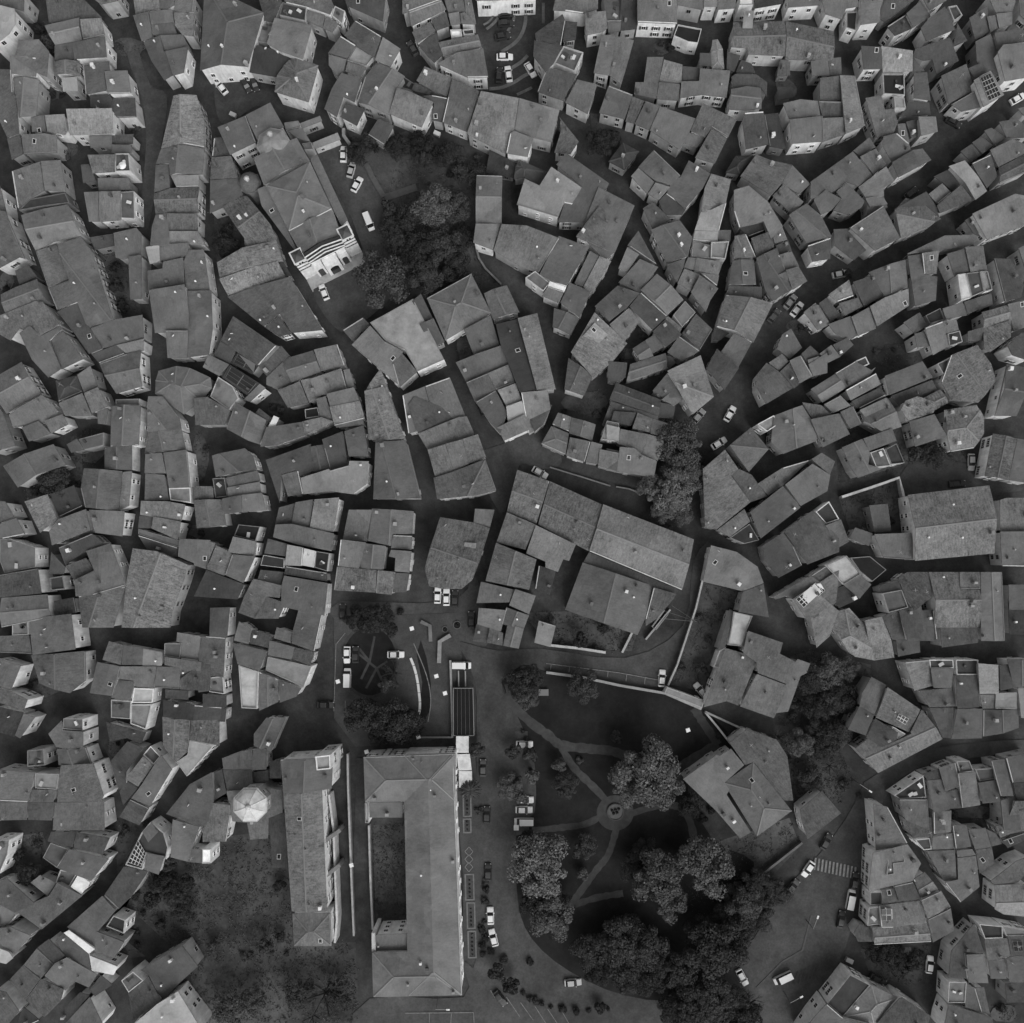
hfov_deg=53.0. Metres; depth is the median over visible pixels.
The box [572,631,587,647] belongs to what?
tree
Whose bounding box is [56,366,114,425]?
house
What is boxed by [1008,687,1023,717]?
house
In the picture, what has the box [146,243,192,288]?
house
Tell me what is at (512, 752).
tree
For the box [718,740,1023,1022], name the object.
road
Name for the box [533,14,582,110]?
house
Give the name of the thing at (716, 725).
garden wall
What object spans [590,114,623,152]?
garden
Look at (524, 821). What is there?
van
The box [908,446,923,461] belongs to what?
tree
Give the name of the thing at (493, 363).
house
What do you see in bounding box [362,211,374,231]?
van
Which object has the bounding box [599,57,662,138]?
house
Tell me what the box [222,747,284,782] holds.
house
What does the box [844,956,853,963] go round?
container
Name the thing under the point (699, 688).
parked car
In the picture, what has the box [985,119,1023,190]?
house
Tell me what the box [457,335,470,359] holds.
garden
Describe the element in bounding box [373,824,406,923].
garden
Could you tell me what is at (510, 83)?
paving band
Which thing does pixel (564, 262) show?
house
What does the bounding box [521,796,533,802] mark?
parked car
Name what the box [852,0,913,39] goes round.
house
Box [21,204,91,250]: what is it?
house
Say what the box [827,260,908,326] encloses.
house
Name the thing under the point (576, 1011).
shrub
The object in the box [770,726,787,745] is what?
bare tree
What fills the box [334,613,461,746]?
plaza
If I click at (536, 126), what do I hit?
house
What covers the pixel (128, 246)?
house
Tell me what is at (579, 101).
house
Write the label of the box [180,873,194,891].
tree
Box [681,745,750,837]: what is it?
house
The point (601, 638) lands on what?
garden
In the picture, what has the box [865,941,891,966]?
tree
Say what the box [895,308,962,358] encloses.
house
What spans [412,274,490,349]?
house
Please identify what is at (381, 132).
house
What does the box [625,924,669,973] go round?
tree
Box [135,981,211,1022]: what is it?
house
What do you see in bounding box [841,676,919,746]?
house
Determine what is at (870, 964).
garden
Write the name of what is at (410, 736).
tree
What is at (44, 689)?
garden
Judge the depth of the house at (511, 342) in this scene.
254.56 m
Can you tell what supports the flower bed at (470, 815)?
on the pavement at (473, 841)
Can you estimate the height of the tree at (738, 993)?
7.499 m
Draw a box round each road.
[128,49,166,236]
[214,81,272,123]
[313,137,398,331]
[329,575,488,645]
[351,542,717,1022]
[484,426,561,512]
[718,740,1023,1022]
[893,459,1023,493]
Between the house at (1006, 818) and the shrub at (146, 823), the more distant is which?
the shrub at (146, 823)
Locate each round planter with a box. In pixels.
[442,626,447,631]
[453,621,460,628]
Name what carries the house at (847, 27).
on the ground at (309, 726)
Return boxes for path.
[340,627,399,697]
[359,648,369,661]
[359,653,387,693]
[360,636,374,678]
[365,661,387,688]
[500,693,654,774]
[504,684,520,725]
[532,816,598,833]
[558,744,606,799]
[565,830,618,915]
[574,890,623,907]
[597,795,633,830]
[633,802,696,849]
[671,743,719,773]
[691,708,720,746]
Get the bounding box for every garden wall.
[342,128,353,149]
[347,752,355,935]
[364,162,385,197]
[368,823,374,929]
[384,184,417,200]
[420,620,431,641]
[420,736,450,737]
[437,634,451,662]
[449,660,453,737]
[475,247,501,285]
[546,671,701,709]
[550,467,610,486]
[551,644,605,653]
[616,486,637,491]
[621,633,632,652]
[645,609,670,639]
[651,610,667,629]
[667,581,702,685]
[704,711,778,740]
[704,712,730,744]
[750,841,802,884]
[756,915,811,987]
[839,476,904,498]
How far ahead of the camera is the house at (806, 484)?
252.82 m
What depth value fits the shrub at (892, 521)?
257.11 m
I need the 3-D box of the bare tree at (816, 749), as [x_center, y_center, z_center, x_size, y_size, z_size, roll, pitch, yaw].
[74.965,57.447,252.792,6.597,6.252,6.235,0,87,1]
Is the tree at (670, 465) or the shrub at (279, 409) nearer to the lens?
the tree at (670, 465)
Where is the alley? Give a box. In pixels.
[353,758,373,929]
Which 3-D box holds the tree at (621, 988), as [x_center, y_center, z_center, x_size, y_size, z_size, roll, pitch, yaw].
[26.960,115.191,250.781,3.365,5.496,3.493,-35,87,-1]
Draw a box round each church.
[218,103,364,291]
[280,744,344,945]
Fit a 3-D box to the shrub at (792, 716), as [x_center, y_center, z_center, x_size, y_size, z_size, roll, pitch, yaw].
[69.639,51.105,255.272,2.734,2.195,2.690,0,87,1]
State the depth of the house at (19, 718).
252.65 m
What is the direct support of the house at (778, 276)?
on the ground at (309, 726)
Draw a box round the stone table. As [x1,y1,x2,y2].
[539,689,548,695]
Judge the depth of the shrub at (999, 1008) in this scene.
250.62 m
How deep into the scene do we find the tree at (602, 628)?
255.78 m
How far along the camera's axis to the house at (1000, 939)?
246.31 m
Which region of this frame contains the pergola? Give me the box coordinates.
[453,687,474,735]
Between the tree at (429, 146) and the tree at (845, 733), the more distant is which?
the tree at (429, 146)
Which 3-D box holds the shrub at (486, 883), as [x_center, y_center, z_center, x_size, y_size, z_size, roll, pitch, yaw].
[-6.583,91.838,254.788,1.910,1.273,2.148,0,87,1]
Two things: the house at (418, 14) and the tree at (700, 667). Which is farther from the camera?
the house at (418, 14)
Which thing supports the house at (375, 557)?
on the ground at (309, 726)
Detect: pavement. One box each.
[457,756,485,960]
[515,731,528,835]
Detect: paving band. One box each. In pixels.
[486,16,498,29]
[489,72,528,90]
[500,14,526,52]
[511,54,528,69]
[516,87,531,95]
[542,3,544,22]
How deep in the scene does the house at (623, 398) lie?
254.95 m
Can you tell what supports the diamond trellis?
on the pavement at (473, 841)
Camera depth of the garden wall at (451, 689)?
256.44 m
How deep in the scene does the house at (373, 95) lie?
259.20 m
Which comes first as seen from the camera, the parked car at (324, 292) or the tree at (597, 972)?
the tree at (597, 972)
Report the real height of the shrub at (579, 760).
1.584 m
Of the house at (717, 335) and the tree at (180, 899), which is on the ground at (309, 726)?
the house at (717, 335)
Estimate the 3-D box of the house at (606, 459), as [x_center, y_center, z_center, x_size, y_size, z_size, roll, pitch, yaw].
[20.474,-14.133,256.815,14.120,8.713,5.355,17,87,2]
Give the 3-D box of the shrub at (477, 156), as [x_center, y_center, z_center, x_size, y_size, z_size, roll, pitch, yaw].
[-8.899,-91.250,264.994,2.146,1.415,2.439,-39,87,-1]
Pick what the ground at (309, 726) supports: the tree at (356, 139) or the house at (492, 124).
the house at (492, 124)
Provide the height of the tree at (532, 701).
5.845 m
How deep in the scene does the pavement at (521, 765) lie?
256.47 m
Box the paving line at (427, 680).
[414,644,430,720]
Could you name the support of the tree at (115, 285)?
on the garden at (130, 312)
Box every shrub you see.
[2,284,9,292]
[26,681,32,687]
[31,840,42,849]
[49,91,55,98]
[65,153,70,159]
[109,262,121,271]
[116,43,123,50]
[121,825,129,832]
[132,891,140,900]
[133,929,139,935]
[139,910,145,916]
[142,820,150,826]
[152,874,162,881]
[197,529,204,535]
[202,445,208,452]
[239,952,245,957]
[247,952,253,959]
[269,404,275,410]
[276,404,284,411]
[396,608,404,614]
[446,170,453,177]
[473,153,481,162]
[474,806,483,814]
[478,924,485,933]
[478,941,485,949]
[480,951,485,957]
[481,897,488,904]
[481,934,488,942]
[482,878,488,885]
[482,886,489,893]
[487,948,494,954]
[499,955,507,963]
[522,829,533,838]
[526,957,533,965]
[526,996,532,1002]
[532,996,539,1005]
[548,614,554,621]
[558,639,565,645]
[558,1005,566,1012]
[573,1007,579,1015]
[576,756,583,764]
[592,410,601,418]
[602,404,609,412]
[618,352,624,360]
[639,332,646,339]
[658,40,664,46]
[663,525,672,530]
[667,42,674,51]
[677,662,685,671]
[695,613,703,620]
[698,812,708,822]
[705,635,712,643]
[707,805,714,814]
[715,731,722,738]
[787,712,797,721]
[798,324,803,330]
[839,778,850,791]
[844,268,852,277]
[890,517,895,524]
[947,451,955,457]
[996,1003,1005,1012]
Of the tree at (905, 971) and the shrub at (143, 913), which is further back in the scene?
the shrub at (143, 913)
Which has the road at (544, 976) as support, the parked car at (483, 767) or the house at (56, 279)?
the parked car at (483, 767)
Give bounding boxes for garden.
[0,272,13,289]
[0,832,53,877]
[22,670,58,696]
[26,456,82,499]
[38,21,54,57]
[49,87,60,100]
[64,143,77,156]
[71,427,104,462]
[94,249,140,317]
[107,826,120,846]
[108,739,124,756]
[109,818,180,957]
[114,38,145,55]
[128,834,357,1022]
[189,525,205,537]
[191,433,208,479]
[214,216,244,261]
[268,399,283,414]
[348,131,496,301]
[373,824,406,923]
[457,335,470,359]
[524,611,635,650]
[561,391,607,416]
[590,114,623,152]
[615,348,633,359]
[638,327,649,338]
[653,42,667,54]
[671,619,720,689]
[700,584,737,623]
[718,818,798,877]
[772,651,870,802]
[776,78,796,98]
[786,319,807,335]
[835,424,966,482]
[839,480,901,535]
[861,946,931,984]
[872,343,922,370]
[951,806,989,817]
[990,1005,1015,1021]
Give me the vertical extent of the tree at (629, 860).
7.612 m
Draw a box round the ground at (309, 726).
[0,0,1023,1022]
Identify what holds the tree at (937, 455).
on the ground at (309, 726)
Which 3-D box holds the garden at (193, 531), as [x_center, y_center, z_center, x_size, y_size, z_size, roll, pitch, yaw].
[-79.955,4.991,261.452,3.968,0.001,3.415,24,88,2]
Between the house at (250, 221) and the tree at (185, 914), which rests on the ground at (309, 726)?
the house at (250, 221)
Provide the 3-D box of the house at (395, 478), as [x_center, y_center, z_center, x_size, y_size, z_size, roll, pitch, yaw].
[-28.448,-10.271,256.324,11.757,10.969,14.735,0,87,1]
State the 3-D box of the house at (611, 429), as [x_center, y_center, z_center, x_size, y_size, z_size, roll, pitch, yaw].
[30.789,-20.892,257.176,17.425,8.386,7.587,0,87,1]
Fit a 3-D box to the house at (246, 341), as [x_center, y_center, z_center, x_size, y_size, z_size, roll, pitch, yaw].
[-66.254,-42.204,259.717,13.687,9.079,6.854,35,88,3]
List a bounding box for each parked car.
[214,82,228,95]
[240,79,252,93]
[250,78,259,92]
[317,701,333,707]
[318,284,329,300]
[338,604,346,620]
[339,146,346,162]
[342,646,350,662]
[346,162,355,178]
[351,176,363,192]
[351,646,359,662]
[387,650,403,657]
[406,40,418,56]
[434,587,441,603]
[442,589,450,605]
[451,590,458,606]
[468,611,474,627]
[476,403,484,416]
[479,759,486,776]
[483,806,490,823]
[484,863,491,880]
[486,906,494,924]
[488,928,498,946]
[492,989,507,1006]
[494,31,510,41]
[495,67,503,83]
[496,52,512,60]
[498,13,514,18]
[498,19,514,27]
[504,66,512,82]
[515,806,532,812]
[516,740,532,747]
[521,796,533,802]
[524,62,536,78]
[531,466,548,478]
[564,978,581,986]
[658,669,665,686]
[693,408,705,424]
[693,682,704,696]
[710,437,726,449]
[723,405,735,422]
[735,968,748,985]
[766,308,780,324]
[782,294,797,309]
[785,878,799,892]
[789,301,803,317]
[800,860,814,877]
[819,832,832,850]
[831,269,845,278]
[836,910,845,928]
[850,871,858,889]
[869,972,886,985]
[902,186,918,198]
[924,955,934,973]
[944,116,961,128]
[948,479,965,487]
[967,453,974,470]
[1008,92,1023,105]
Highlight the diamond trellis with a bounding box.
[465,847,472,871]
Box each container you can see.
[229,111,236,118]
[433,130,440,137]
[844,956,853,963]
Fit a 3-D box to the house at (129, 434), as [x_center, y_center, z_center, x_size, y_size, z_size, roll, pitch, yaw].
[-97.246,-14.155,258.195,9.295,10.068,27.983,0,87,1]
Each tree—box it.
[12,848,25,860]
[16,862,42,886]
[29,484,41,495]
[32,22,44,34]
[36,466,70,498]
[40,34,54,49]
[108,277,124,292]
[116,298,129,313]
[144,891,161,909]
[152,873,178,898]
[154,918,165,929]
[162,858,177,871]
[162,884,190,911]
[164,854,177,865]
[164,897,176,906]
[166,870,178,882]
[171,901,197,926]
[180,860,197,871]
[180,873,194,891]
[208,940,220,952]
[210,231,240,257]
[211,989,249,1022]
[221,223,232,235]
[240,987,266,1017]
[258,937,274,953]
[272,879,286,891]
[275,932,285,942]
[281,977,317,1011]
[301,974,348,1022]
[302,1005,325,1022]
[324,974,355,1011]
[342,604,364,631]
[343,696,382,732]
[344,140,371,166]
[348,136,361,146]
[351,248,409,308]
[357,617,372,633]
[360,603,394,633]
[363,131,375,147]
[368,726,389,747]
[370,142,382,153]
[374,697,422,745]
[377,676,398,692]
[378,214,400,238]
[380,657,406,682]
[381,200,397,216]
[383,135,410,161]
[384,133,410,158]
[384,228,412,255]
[384,622,397,637]
[394,251,426,274]
[396,199,423,232]
[396,247,409,255]
[397,717,422,746]
[403,229,435,263]
[404,708,419,716]
[407,130,433,155]
[407,258,444,297]
[408,183,454,226]
[409,715,426,736]
[412,150,433,170]
[424,139,433,153]
[425,223,462,264]
[431,140,452,167]
[438,141,465,166]
[441,267,462,284]
[442,246,470,278]
[443,189,469,223]
[449,225,474,247]
[451,162,467,181]
[457,271,474,279]
[459,778,481,800]
[461,160,486,185]
[469,742,485,757]
[487,962,504,980]
[496,771,521,800]
[503,664,543,699]
[503,977,519,994]
[504,744,520,759]
[506,831,569,898]
[511,685,538,710]
[512,776,521,784]
[513,788,526,803]
[519,891,544,915]
[522,746,537,761]
[524,769,538,784]
[528,890,574,942]
[551,757,565,771]
[551,772,579,798]
[551,893,571,917]
[567,667,598,704]
[568,933,607,972]
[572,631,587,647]
[573,832,597,859]
[575,867,587,880]
[584,955,608,985]
[585,129,617,156]
[594,1001,606,1014]
[596,930,623,964]
[597,623,609,633]
[602,915,646,967]
[602,957,627,986]
[606,913,645,943]
[607,733,680,804]
[609,771,642,808]
[609,955,648,994]
[610,129,619,139]
[615,980,628,993]
[619,848,651,882]
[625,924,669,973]
[630,847,683,902]
[632,837,655,861]
[633,966,665,997]
[635,473,664,502]
[642,766,685,811]
[645,942,675,973]
[649,881,686,925]
[650,494,674,524]
[651,417,681,447]
[652,954,666,978]
[654,467,697,511]
[655,417,702,466]
[656,988,678,1022]
[659,448,695,474]
[662,992,684,1022]
[665,951,700,988]
[667,975,693,993]
[671,992,692,1022]
[672,850,695,873]
[672,983,711,1022]
[673,502,692,527]
[673,835,735,900]
[677,460,702,490]
[677,790,703,820]
[682,913,716,947]
[682,917,749,979]
[683,936,707,961]
[688,974,735,1022]
[692,447,705,465]
[692,973,724,1007]
[695,661,707,673]
[707,921,738,964]
[710,901,735,924]
[710,1015,735,1022]
[715,978,740,1013]
[718,984,749,1019]
[722,911,753,943]
[723,881,747,906]
[723,994,750,1022]
[724,885,762,921]
[732,934,751,947]
[734,996,762,1022]
[737,889,764,910]
[741,868,768,897]
[745,987,765,1009]
[748,917,759,938]
[751,907,774,932]
[757,885,775,907]
[758,871,778,893]
[766,877,794,906]
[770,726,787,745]
[783,727,814,757]
[790,695,802,708]
[794,760,822,791]
[796,657,823,690]
[798,676,825,696]
[799,694,830,727]
[804,715,823,737]
[804,729,826,753]
[806,734,822,756]
[809,651,843,689]
[814,721,843,755]
[816,720,841,749]
[819,756,839,775]
[821,684,848,714]
[827,679,857,715]
[832,653,861,682]
[832,718,852,745]
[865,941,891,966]
[883,944,906,972]
[898,963,908,975]
[905,949,920,971]
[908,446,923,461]
[919,442,947,470]
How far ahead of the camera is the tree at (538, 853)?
244.72 m
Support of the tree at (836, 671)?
on the garden at (804, 721)
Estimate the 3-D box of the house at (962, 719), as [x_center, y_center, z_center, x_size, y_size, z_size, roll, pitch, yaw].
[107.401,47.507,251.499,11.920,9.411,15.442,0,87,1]
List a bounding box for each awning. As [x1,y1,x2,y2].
[456,736,468,752]
[457,753,471,769]
[459,770,471,787]
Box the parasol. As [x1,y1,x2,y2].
[119,162,125,168]
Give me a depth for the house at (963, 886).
245.87 m
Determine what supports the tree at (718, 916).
on the ground at (309, 726)
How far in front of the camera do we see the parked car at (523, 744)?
256.10 m
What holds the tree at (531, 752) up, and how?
on the ground at (309, 726)
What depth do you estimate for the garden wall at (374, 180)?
265.26 m
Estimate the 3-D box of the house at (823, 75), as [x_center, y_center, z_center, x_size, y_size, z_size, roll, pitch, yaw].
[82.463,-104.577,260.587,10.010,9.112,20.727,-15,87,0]
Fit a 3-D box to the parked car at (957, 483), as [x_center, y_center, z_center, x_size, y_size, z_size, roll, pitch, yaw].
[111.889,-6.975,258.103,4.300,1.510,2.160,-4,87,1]
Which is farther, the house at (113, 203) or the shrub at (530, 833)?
the house at (113, 203)
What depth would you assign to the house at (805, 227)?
255.98 m
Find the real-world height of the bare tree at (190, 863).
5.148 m
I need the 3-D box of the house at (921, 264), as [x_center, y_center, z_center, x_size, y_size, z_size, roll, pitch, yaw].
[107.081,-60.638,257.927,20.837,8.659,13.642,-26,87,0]
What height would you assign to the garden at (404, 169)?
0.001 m
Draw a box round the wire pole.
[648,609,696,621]
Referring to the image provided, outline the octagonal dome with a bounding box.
[233,778,273,821]
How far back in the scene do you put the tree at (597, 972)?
247.59 m
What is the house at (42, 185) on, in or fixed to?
on the ground at (309, 726)
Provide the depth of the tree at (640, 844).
251.17 m
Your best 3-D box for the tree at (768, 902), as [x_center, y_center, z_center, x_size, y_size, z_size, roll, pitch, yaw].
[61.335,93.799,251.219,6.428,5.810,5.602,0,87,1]
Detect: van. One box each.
[343,668,350,687]
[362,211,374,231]
[452,661,470,669]
[514,818,533,825]
[773,970,793,984]
[845,889,855,910]
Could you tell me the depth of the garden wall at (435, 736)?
256.74 m
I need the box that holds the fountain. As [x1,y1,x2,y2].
[607,803,623,820]
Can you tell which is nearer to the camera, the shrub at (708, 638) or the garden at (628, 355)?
the shrub at (708, 638)
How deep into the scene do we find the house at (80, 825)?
251.01 m
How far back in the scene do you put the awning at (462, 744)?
254.23 m
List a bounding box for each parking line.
[334,649,335,700]
[405,1012,472,1013]
[546,663,618,672]
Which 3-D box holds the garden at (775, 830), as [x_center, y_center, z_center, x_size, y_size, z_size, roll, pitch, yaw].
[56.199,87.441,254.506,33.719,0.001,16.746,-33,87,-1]
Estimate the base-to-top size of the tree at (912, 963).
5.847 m
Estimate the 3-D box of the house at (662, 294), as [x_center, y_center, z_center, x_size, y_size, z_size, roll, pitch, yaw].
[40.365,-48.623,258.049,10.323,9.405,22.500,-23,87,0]
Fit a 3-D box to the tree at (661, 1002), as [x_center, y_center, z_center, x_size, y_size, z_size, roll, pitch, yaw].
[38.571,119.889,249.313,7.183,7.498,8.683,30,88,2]
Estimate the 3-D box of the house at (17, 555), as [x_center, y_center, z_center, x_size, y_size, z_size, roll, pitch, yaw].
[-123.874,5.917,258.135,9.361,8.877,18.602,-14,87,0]
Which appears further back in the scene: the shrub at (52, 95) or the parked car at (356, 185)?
the shrub at (52, 95)
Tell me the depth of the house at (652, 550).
250.86 m
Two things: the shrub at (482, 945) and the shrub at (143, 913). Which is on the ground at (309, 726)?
the shrub at (482, 945)
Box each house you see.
[0,0,38,61]
[0,39,67,166]
[0,186,35,274]
[0,265,72,344]
[0,362,50,413]
[0,405,26,454]
[0,501,48,572]
[0,568,60,627]
[0,622,95,692]
[0,657,45,737]
[0,763,60,801]
[0,797,118,867]
[0,833,22,872]
[0,873,94,929]
[0,905,20,925]
[0,918,39,952]
[0,945,26,963]
[0,981,41,1022]
[3,444,75,487]
[9,395,77,442]
[10,965,74,1016]
[12,160,79,213]
[13,77,77,143]
[20,326,94,379]
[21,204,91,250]
[24,931,100,989]
[25,494,94,544]
[27,744,57,766]
[29,597,90,654]
[31,848,117,895]
[36,244,77,309]
[45,18,84,85]
[46,0,116,68]
[49,534,110,590]
[49,713,117,801]
[51,485,86,516]
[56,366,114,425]
[56,896,134,974]
[57,237,121,327]
[57,303,152,396]
[59,982,115,1022]
[62,77,86,100]
[66,61,144,145]
[67,433,110,453]
[74,543,128,595]
[79,586,125,627]
[81,134,141,188]
[81,468,134,535]
[84,178,143,228]
[90,228,150,303]
[90,661,161,729]
[90,972,118,995]
[96,0,128,18]
[102,641,166,687]
[104,815,171,908]
[105,399,147,509]
[106,721,151,743]
[106,907,135,932]
[110,741,179,824]
[121,937,203,1019]
[122,548,195,627]
[133,0,195,89]
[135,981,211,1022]
[138,516,218,567]
[140,473,198,520]
[145,430,198,487]
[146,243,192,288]
[147,396,189,432]
[149,0,202,56]
[149,250,217,337]
[150,213,209,250]
[154,144,210,192]
[154,175,205,219]
[155,366,215,415]
[155,607,235,699]
[161,94,211,156]
[162,699,226,775]
[164,632,221,678]
[166,290,221,361]
[166,768,257,841]
[171,819,219,863]
[193,674,232,721]
[194,355,270,427]
[194,478,270,527]
[194,524,266,598]
[200,0,267,83]
[205,341,293,389]
[210,137,245,218]
[212,448,265,496]
[217,240,293,294]
[221,316,274,364]
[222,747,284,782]
[223,196,281,248]
[226,782,287,867]
[227,402,309,448]
[228,277,326,340]
[233,643,305,710]
[234,610,327,651]
[238,579,288,618]
[249,45,322,113]
[254,715,288,752]
[258,0,340,62]
[258,539,331,615]
[266,444,316,501]
[266,640,317,686]
[273,524,337,570]
[275,497,343,531]
[278,344,355,409]
[284,0,348,34]
[301,431,372,494]
[302,387,370,458]
[324,63,404,127]
[328,20,401,84]
[334,509,415,592]
[341,104,366,134]
[343,318,418,389]
[345,0,388,32]
[360,535,414,594]
[364,386,400,441]
[366,370,406,441]
[368,119,394,148]
[370,299,446,376]
[373,440,421,499]
[389,88,447,133]
[401,66,478,139]
[402,0,445,30]
[402,377,464,434]
[412,0,475,54]
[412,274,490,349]
[418,29,487,89]
[418,416,473,476]
[425,509,493,588]
[434,434,495,500]
[456,346,521,405]
[464,285,518,354]
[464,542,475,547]
[466,373,531,442]
[467,91,518,157]
[473,175,501,255]
[473,608,505,644]
[476,0,535,16]
[477,582,534,648]
[485,543,535,589]
[486,150,581,226]
[494,224,558,274]
[496,319,535,395]
[497,470,548,549]
[506,98,558,163]
[518,313,555,392]
[521,390,551,434]
[525,271,590,338]
[526,525,575,594]
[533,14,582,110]
[534,621,555,646]
[538,481,602,550]
[539,236,588,293]
[541,413,595,455]
[553,0,636,46]
[554,118,608,229]
[564,312,626,397]
[565,79,596,122]
[565,563,652,634]
[566,437,618,472]
[574,187,634,298]
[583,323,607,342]
[584,552,678,625]
[589,504,693,589]
[594,35,633,88]
[595,231,666,340]
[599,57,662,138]
[599,411,669,444]
[602,361,682,426]
[608,143,638,175]
[616,429,663,477]
[626,314,711,383]
[630,150,684,221]
[635,0,735,54]
[641,202,730,269]
[641,274,699,364]
[648,103,736,171]
[656,39,723,108]
[663,648,786,717]
[664,241,728,286]
[667,161,730,218]
[668,355,713,416]
[675,269,718,315]
[678,52,766,120]
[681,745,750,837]
[699,450,749,529]
[700,545,762,590]
[705,259,772,391]
[710,584,768,667]
[711,327,728,342]
[715,486,800,543]
[724,154,809,220]
[725,762,791,835]
[726,428,768,471]
[727,21,785,66]
[727,726,792,800]
[729,186,791,264]
[731,453,834,505]
[733,0,782,27]
[738,111,785,155]
[738,631,809,712]
[752,354,798,406]
[752,402,830,455]
[754,248,806,302]
[757,502,848,577]
[769,566,841,619]
[772,329,839,382]
[774,87,791,105]
[775,21,834,81]
[779,99,844,154]
[781,0,819,20]
[783,183,864,267]
[785,556,885,618]
[794,787,840,838]
[794,963,930,1022]
[798,298,875,356]
[803,138,893,219]
[804,595,893,659]
[805,57,864,144]
[806,374,861,448]
[813,0,857,30]
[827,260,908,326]
[829,198,940,264]
[835,357,901,434]
[836,428,904,477]
[839,12,856,42]
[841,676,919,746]
[847,504,912,559]
[848,918,872,941]
[849,709,941,772]
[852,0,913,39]
[852,37,958,104]
[858,869,937,926]
[861,95,937,187]
[861,798,920,890]
[864,890,953,944]
[872,572,936,640]
[873,610,933,656]
[874,73,930,123]
[876,361,936,421]
[878,1,967,51]
[886,759,959,829]
[889,170,972,216]
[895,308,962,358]
[895,657,977,706]
[898,485,996,560]
[898,807,970,849]
[900,389,947,447]
[901,235,974,310]
[918,0,945,18]
[921,674,982,738]
[921,823,1023,880]
[923,572,981,646]
[928,345,995,406]
[928,756,979,829]
[930,64,980,120]
[931,917,992,1022]
[933,854,979,901]
[935,405,983,452]
[937,246,992,300]
[942,273,992,320]
[948,128,1005,206]
[956,194,1023,245]
[958,300,1023,352]
[959,572,1004,640]
[962,0,1023,49]
[965,34,1003,121]
[968,915,1023,978]
[971,764,1023,837]
[974,433,1023,484]
[975,691,1018,736]
[976,657,1023,693]
[981,749,1023,810]
[981,849,1023,916]
[984,258,1023,309]
[984,364,1023,418]
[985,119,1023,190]
[989,498,1023,566]
[992,28,1023,91]
[994,333,1023,364]
[995,954,1023,1002]
[1002,585,1023,634]
[1007,246,1023,282]
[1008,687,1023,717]
[1009,107,1023,121]
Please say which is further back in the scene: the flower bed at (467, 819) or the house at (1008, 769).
the flower bed at (467, 819)
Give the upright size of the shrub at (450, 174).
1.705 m
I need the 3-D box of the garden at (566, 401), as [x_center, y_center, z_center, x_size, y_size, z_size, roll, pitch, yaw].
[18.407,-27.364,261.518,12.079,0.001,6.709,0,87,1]
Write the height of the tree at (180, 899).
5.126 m
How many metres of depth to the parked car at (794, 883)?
253.09 m
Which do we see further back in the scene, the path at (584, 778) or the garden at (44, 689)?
the garden at (44, 689)
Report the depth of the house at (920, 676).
249.52 m
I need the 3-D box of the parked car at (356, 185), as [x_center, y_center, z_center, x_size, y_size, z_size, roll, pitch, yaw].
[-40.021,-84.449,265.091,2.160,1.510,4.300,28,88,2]
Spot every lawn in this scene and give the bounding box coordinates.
[343,627,395,694]
[417,641,430,716]
[501,665,753,999]
[639,810,685,845]
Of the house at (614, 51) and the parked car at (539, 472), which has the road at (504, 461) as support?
the parked car at (539, 472)
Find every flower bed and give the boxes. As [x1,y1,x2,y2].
[462,792,471,816]
[463,818,471,832]
[464,874,474,900]
[466,902,475,928]
[467,930,476,957]
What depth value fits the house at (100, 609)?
252.88 m
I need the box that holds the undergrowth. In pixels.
[0,21,1017,1022]
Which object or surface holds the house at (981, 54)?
on the ground at (309, 726)
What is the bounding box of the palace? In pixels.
[363,746,463,996]
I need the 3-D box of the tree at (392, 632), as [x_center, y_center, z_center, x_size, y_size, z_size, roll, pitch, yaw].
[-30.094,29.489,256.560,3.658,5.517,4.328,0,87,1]
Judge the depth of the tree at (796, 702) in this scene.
253.58 m
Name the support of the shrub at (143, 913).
on the garden at (222, 923)

